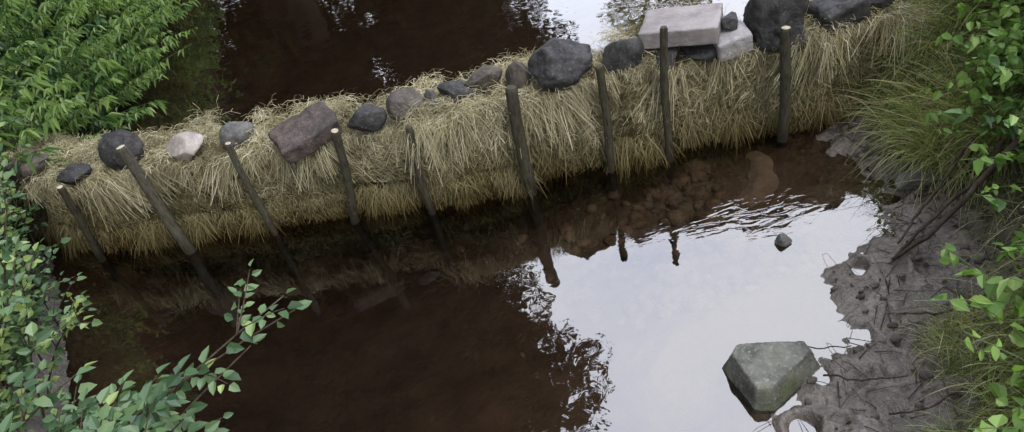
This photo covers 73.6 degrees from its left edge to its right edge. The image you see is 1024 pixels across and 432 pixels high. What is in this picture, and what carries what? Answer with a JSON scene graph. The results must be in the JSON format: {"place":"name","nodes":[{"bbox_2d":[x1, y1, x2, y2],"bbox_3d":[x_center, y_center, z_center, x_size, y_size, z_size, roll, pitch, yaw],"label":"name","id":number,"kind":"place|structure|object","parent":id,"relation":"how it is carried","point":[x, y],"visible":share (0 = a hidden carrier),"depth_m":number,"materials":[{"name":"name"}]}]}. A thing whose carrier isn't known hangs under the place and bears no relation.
{"place":"outdoors","nodes":[
{"label":"outdoors","id":0,"kind":"place"},
{"bbox_2d":[49,0,901,431],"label":"stream water","id":1,"kind":"structure","parent":0,"point":[591,300],"depth_m":3.13,"materials":[{"name":"brown liquid"}]},
{"bbox_2d":[774,233,791,246],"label":"rock","id":2,"kind":"object","parent":1,"relation":"on","point":[783,239],"visible":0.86,"depth_m":2.89,"materials":[{"name":"grey stone"}]},
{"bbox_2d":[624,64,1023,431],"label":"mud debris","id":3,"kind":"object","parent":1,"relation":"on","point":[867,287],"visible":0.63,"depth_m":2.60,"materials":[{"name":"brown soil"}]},
{"bbox_2d":[0,0,1023,431],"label":"ground","id":4,"kind":"structure","parent":0,"point":[886,400],"depth_m":2.54,"materials":[{"name":"soil"}]},
{"bbox_2d":[0,116,102,431],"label":"waterside shrub","id":5,"kind":"object","parent":4,"relation":"on","point":[21,302],"visible":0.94,"depth_m":2.74,"materials":[{"name":"green plant"}]},
{"bbox_2d":[0,129,118,261],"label":"straw bale","id":6,"kind":"object","parent":4,"relation":"on","point":[63,223],"visible":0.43,"depth_m":3.86},
{"bbox_2d":[3,153,47,182],"bbox_3d":[-2.642,-0.262,3.749,0.221,0.160,0.193,-2,40,15],"label":"dark rock","id":7,"kind":"object","parent":6,"relation":"on","point":[24,170],"visible":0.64,"depth_m":3.68,"materials":[{"name":"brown stone"}]},
{"bbox_2d":[0,0,149,160],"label":"riverside dock plants","id":8,"kind":"object","parent":4,"relation":"on","point":[13,90],"visible":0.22,"depth_m":4.42,"materials":[{"name":"green plant"}]},
{"bbox_2d":[57,185,105,262],"bbox_3d":[-2.278,0.170,3.741,0.217,0.854,0.047,8,43,26],"label":"wooden stake","id":9,"kind":"object","parent":4,"relation":"on","point":[81,222],"visible":0.73,"depth_m":3.60,"materials":[{"name":"brown wood"}]},
{"bbox_2d":[0,0,199,204],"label":"riverside weeds","id":10,"kind":"object","parent":4,"relation":"on","point":[56,54],"visible":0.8,"depth_m":4.80,"materials":[{"name":"green plant"}]},
{"bbox_2d":[57,95,240,256],"bbox_3d":[-1.923,-0.062,3.897,1.020,0.918,0.740,-14,38,0],"label":"straw bale","id":11,"kind":"object","parent":4,"relation":"on","point":[118,204],"visible":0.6,"depth_m":3.70},
{"bbox_2d":[56,163,92,185],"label":"dark rock","id":12,"kind":"object","parent":11,"relation":"on","point":[80,171],"visible":0.96,"depth_m":3.54,"materials":[{"name":"grey stone"}]},
{"bbox_2d":[98,129,144,169],"bbox_3d":[-2.046,-0.346,3.586,0.220,0.210,0.210,-20,38,-8],"label":"round boulder","id":13,"kind":"object","parent":11,"relation":"on","point":[109,143],"visible":0.78,"depth_m":3.52,"materials":[{"name":"grey stone"}]},
{"bbox_2d":[166,131,203,161],"bbox_3d":[-1.699,-0.361,3.559,0.233,0.139,0.143,8,43,25],"label":"pale rock","id":14,"kind":"object","parent":11,"relation":"on","point":[186,145],"visible":0.98,"depth_m":3.51,"materials":[{"name":"stone"}]},
{"bbox_2d":[0,259,311,431],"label":"alder shrub","id":15,"kind":"object","parent":4,"relation":"on","point":[149,409],"visible":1,"depth_m":1.72,"materials":[{"name":"green plant"}]},
{"bbox_2d":[116,145,195,254],"bbox_3d":[-1.779,0.084,3.647,0.077,1.060,0.180,-37,43,-26],"label":"wooden stake","id":16,"kind":"object","parent":4,"relation":"on","point":[156,201],"visible":0.71,"depth_m":3.52,"materials":[{"name":"brown wood"}]},
{"bbox_2d":[225,142,277,235],"bbox_3d":[-1.301,0.009,3.608,0.125,0.979,0.055,20,49,36],"label":"wooden stake","id":17,"kind":"object","parent":4,"relation":"on","point":[253,194],"visible":0.75,"depth_m":3.46,"materials":[{"name":"brown wood"}]},
{"bbox_2d":[186,92,373,245],"bbox_3d":[-1.219,-0.153,3.763,1.073,0.913,0.717,-14,38,0],"label":"straw bale","id":18,"kind":"object","parent":4,"relation":"on","point":[301,188],"visible":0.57,"depth_m":3.58},
{"bbox_2d":[219,121,255,147],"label":"grey rock","id":19,"kind":"object","parent":18,"relation":"on","point":[234,132],"visible":0.89,"depth_m":3.46,"materials":[{"name":"stone"}]},
{"bbox_2d":[268,101,342,163],"bbox_3d":[-1.006,-0.411,3.351,0.332,0.103,0.234,-34,52,-12],"label":"rough brick block","id":20,"kind":"object","parent":18,"relation":"on","point":[304,133],"depth_m":3.30,"materials":[{"name":"stone"}]},
{"bbox_2d":[331,128,358,224],"bbox_3d":[-0.832,-0.055,3.545,0.272,0.969,0.061,16,47,33],"label":"wooden stake","id":21,"kind":"object","parent":4,"relation":"on","point":[349,191],"visible":0.69,"depth_m":3.37,"materials":[{"name":"brown wood"}]},
{"bbox_2d":[311,85,423,221],"bbox_3d":[-0.655,-0.239,3.724,0.722,0.878,0.670,-14,38,0],"label":"straw bale","id":22,"kind":"object","parent":4,"relation":"on","point":[393,187],"visible":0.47,"depth_m":3.54},
{"bbox_2d":[347,104,386,131],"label":"dark rock","id":23,"kind":"object","parent":22,"relation":"on","point":[368,117],"visible":1,"depth_m":3.32,"materials":[{"name":"grey stone"}]},
{"bbox_2d":[405,125,435,214],"bbox_3d":[-0.430,-0.097,3.492,0.107,0.868,0.047,13,45,30],"label":"wooden stake","id":24,"kind":"object","parent":4,"relation":"on","point":[425,193],"visible":0.65,"depth_m":3.38,"materials":[{"name":"brown wood"}]},
{"bbox_2d":[382,66,548,210],"bbox_3d":[-0.214,-0.283,3.595,0.806,0.933,0.726,-14,38,0],"label":"straw bale","id":25,"kind":"object","parent":4,"relation":"on","point":[462,161],"visible":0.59,"depth_m":3.38},
{"bbox_2d":[386,87,424,121],"bbox_3d":[-0.517,-0.539,3.364,0.190,0.160,0.160,-34,42,-23],"label":"angular rock","id":26,"kind":"object","parent":25,"relation":"on","point":[398,101],"visible":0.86,"depth_m":3.32,"materials":[{"name":"stone"}]},
{"bbox_2d":[423,89,440,109],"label":"tan stone","id":27,"kind":"object","parent":25,"relation":"on","point":[430,95],"visible":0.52,"depth_m":3.34,"materials":[{"name":"grey stone"}]},
{"bbox_2d":[437,80,475,102],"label":"flat rock","id":28,"kind":"object","parent":25,"relation":"on","point":[454,89],"visible":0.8,"depth_m":3.34,"materials":[{"name":"grey stone"}]},
{"bbox_2d":[464,65,501,91],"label":"flat rock","id":29,"kind":"object","parent":25,"relation":"on","point":[482,76],"visible":0.94,"depth_m":3.37,"materials":[{"name":"grey stone"}]},
{"bbox_2d":[505,85,536,196],"bbox_3d":[0.070,-0.209,3.443,0.081,1.010,0.107,-32,41,-22],"label":"wooden stake","id":30,"kind":"object","parent":4,"relation":"on","point":[517,129],"visible":0.69,"depth_m":3.27,"materials":[{"name":"brown wood"}]},
{"bbox_2d":[20,1,1023,365],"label":"bank grass","id":31,"kind":"structure","parent":4,"relation":"on","point":[936,75],"depth_m":3.03,"materials":[{"name":"green plant"}]},
{"bbox_2d":[484,45,620,186],"bbox_3d":[0.207,-0.437,3.656,0.745,0.908,0.692,-14,38,0],"label":"straw bale","id":32,"kind":"object","parent":4,"relation":"on","point":[565,127],"visible":0.56,"depth_m":3.42},
{"bbox_2d":[505,60,531,89],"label":"brown rock","id":33,"kind":"object","parent":32,"relation":"on","point":[518,75],"visible":0.88,"depth_m":3.35,"materials":[{"name":"stone"}]},
{"bbox_2d":[527,37,592,91],"bbox_3d":[0.247,-0.740,3.319,0.330,0.250,0.270,-35,41,-9],"label":"boulder","id":34,"kind":"object","parent":32,"relation":"on","point":[557,63],"visible":1,"depth_m":3.25,"materials":[{"name":"grey stone"}]},
{"bbox_2d":[595,65,614,172],"bbox_3d":[0.491,-0.332,3.472,0.065,0.979,0.093,-14,38,0],"label":"wooden stake","id":35,"kind":"object","parent":4,"relation":"on","point":[606,113],"visible":0.71,"depth_m":3.32,"materials":[{"name":"brown wood"}]},
{"bbox_2d":[585,19,685,174],"bbox_3d":[0.623,-0.508,3.598,0.592,0.992,0.733,-14,38,0],"label":"straw bale","id":36,"kind":"object","parent":4,"relation":"on","point":[639,134],"visible":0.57,"depth_m":3.41},
{"bbox_2d":[603,37,646,77],"bbox_3d":[0.544,-0.777,3.329,0.211,0.207,0.188,1,40,18],"label":"angular rock","id":37,"kind":"object","parent":36,"relation":"on","point":[623,53],"visible":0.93,"depth_m":3.27,"materials":[{"name":"grey stone"}]},
{"bbox_2d":[660,25,672,161],"bbox_3d":[0.777,-0.398,3.422,0.079,1.186,0.048,26,53,39],"label":"wooden stake","id":38,"kind":"object","parent":4,"relation":"on","point":[665,104],"visible":0.63,"depth_m":3.25,"materials":[{"name":"brown wood"}]},
{"bbox_2d":[619,3,793,152],"bbox_3d":[0.995,-0.568,3.600,0.925,0.918,0.654,-14,38,0],"label":"straw bale","id":39,"kind":"object","parent":4,"relation":"on","point":[715,98],"visible":0.52,"depth_m":3.41},
{"bbox_2d":[648,46,678,70],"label":"angular rock","id":40,"kind":"object","parent":39,"relation":"on","point":[672,53],"visible":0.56,"depth_m":3.28,"materials":[{"name":"grey stone"}]},
{"bbox_2d":[638,3,722,48],"bbox_3d":[0.825,-0.924,3.327,0.378,0.088,0.304,1,38,22],"label":"paving slab","id":41,"kind":"object","parent":39,"relation":"on","point":[692,25],"depth_m":3.25,"materials":[{"name":"stone"}]},
{"bbox_2d":[679,44,716,60],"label":"angular rock","id":42,"kind":"object","parent":39,"relation":"on","point":[707,52],"visible":0.73,"depth_m":3.28,"materials":[{"name":"grey stone"}]},
{"bbox_2d":[713,20,752,61],"bbox_3d":[1.046,-0.836,3.272,0.178,0.121,0.147,-21,47,8],"label":"pale concrete block","id":43,"kind":"object","parent":39,"relation":"on","point":[727,44],"depth_m":3.22,"materials":[{"name":"grey concrete"}]},
{"bbox_2d":[720,11,737,29],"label":"dark rock","id":44,"kind":"object","parent":43,"relation":"on","point":[729,21],"visible":0.98,"depth_m":3.21,"materials":[{"name":"grey stone"}]},
{"bbox_2d":[743,0,808,52],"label":"dark stone block","id":45,"kind":"object","parent":39,"relation":"on","point":[764,21],"depth_m":3.15,"materials":[{"name":"grey stone"}]},
{"bbox_2d":[722,341,819,410],"bbox_3d":[0.929,0.559,2.403,0.360,0.190,0.300,-12,38,3],"label":"mossy rock","id":46,"kind":"object","parent":4,"relation":"on","point":[767,376],"visible":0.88,"depth_m":2.35,"materials":[{"name":"grey stone"}]},
{"bbox_2d":[777,26,791,142],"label":"wooden stake","id":47,"kind":"object","parent":4,"relation":"on","point":[784,95],"visible":0.75,"depth_m":3.23,"materials":[{"name":"brown wood"}]},
{"bbox_2d":[808,345,850,348],"bbox_3d":[1.059,0.470,2.424,0.260,0.038,0.020,0,40,17],"label":"twig","id":48,"kind":"object","parent":4,"relation":"on","point":[829,346],"visible":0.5,"depth_m":2.40,"materials":[{"name":"wood"}]},
{"bbox_2d":[761,0,963,135],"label":"straw bale","id":49,"kind":"object","parent":4,"relation":"on","point":[821,61],"visible":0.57,"depth_m":3.28},
{"bbox_2d":[804,0,870,35],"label":"dark stone block","id":50,"kind":"object","parent":49,"relation":"on","point":[836,12],"depth_m":3.17,"materials":[{"name":"grey stone"}]},
{"bbox_2d":[870,0,894,10],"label":"dark rock","id":51,"kind":"object","parent":49,"relation":"on","point":[882,4],"visible":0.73,"depth_m":3.21,"materials":[{"name":"grey stone"}]},
{"bbox_2d":[823,374,907,381],"bbox_3d":[1.172,0.540,2.272,0.249,0.060,0.033,3,41,21],"label":"twig","id":52,"kind":"object","parent":4,"relation":"on","point":[840,376],"visible":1,"depth_m":2.26,"materials":[{"name":"brown wood"}]},
{"bbox_2d":[845,141,899,180],"bbox_3d":[1.631,-0.260,3.117,0.325,0.071,0.040,-26,40,-15],"label":"twig","id":53,"kind":"object","parent":4,"relation":"on","point":[866,157],"visible":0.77,"depth_m":3.12,"materials":[{"name":"brown wood"}]},
{"bbox_2d":[804,108,1023,425],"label":"shore pebbles","id":54,"kind":"object","parent":4,"relation":"on","point":[923,374],"visible":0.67,"depth_m":2.52,"materials":[{"name":"grey stone"}]},
{"bbox_2d":[894,165,938,189],"bbox_3d":[1.750,-0.168,2.976,0.173,0.070,0.100,-7,39,9],"label":"flat rock","id":55,"kind":"object","parent":4,"relation":"on","point":[908,185],"visible":0.79,"depth_m":2.95,"materials":[{"name":"grey stone"}]},
{"bbox_2d":[828,0,1023,431],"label":"tall grass","id":56,"kind":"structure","parent":4,"relation":"on","point":[927,142],"depth_m":2.89,"materials":[{"name":"green plant"}]},
{"bbox_2d":[889,382,964,414],"bbox_3d":[1.312,0.586,2.141,0.251,0.052,0.041,-16,38,-3],"label":"twig","id":57,"kind":"object","parent":4,"relation":"on","point":[939,401],"visible":0.97,"depth_m":2.13,"materials":[{"name":"brown wood"}]},
{"bbox_2d":[897,138,974,243],"bbox_3d":[1.685,-0.103,2.727,0.471,0.254,0.025,-32,42,-22],"label":"fallen branch","id":58,"kind":"object","parent":4,"relation":"on","point":[950,170],"visible":0.98,"depth_m":2.73,"materials":[{"name":"brown wood"}]},
{"bbox_2d":[901,293,986,315],"bbox_3d":[1.482,0.307,2.335,0.249,0.132,0.039,0,40,17],"label":"twig","id":59,"kind":"object","parent":4,"relation":"on","point":[943,311],"visible":0.57,"depth_m":2.35,"materials":[{"name":"brown wood"}]},
{"bbox_2d":[895,128,1010,254],"bbox_3d":[1.735,-0.121,2.653,0.623,0.398,0.042,-25,39,-14],"label":"fallen branch","id":60,"kind":"object","parent":4,"relation":"on","point":[957,194],"visible":0.72,"depth_m":2.69,"materials":[{"name":"brown wood"}]},
{"bbox_2d":[891,135,1023,260],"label":"fallen branch","id":61,"kind":"object","parent":4,"relation":"on","point":[984,176],"visible":0.91,"depth_m":2.60,"materials":[{"name":"brown wood"}]},
{"bbox_2d":[892,0,1023,431],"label":"nettle and bramble","id":62,"kind":"object","parent":4,"relation":"on","point":[1011,74],"visible":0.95,"depth_m":2.43,"materials":[{"name":"green plant"}]},
{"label":"riverbed stones","id":63,"kind":"object","parent":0,"visible":0},
{"bbox_2d":[761,221,776,226],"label":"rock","id":64,"kind":"object","parent":63,"relation":"on","point":[770,223],"visible":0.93,"depth_m":3.01,"materials":[{"name":"grey stone"}]}
]}

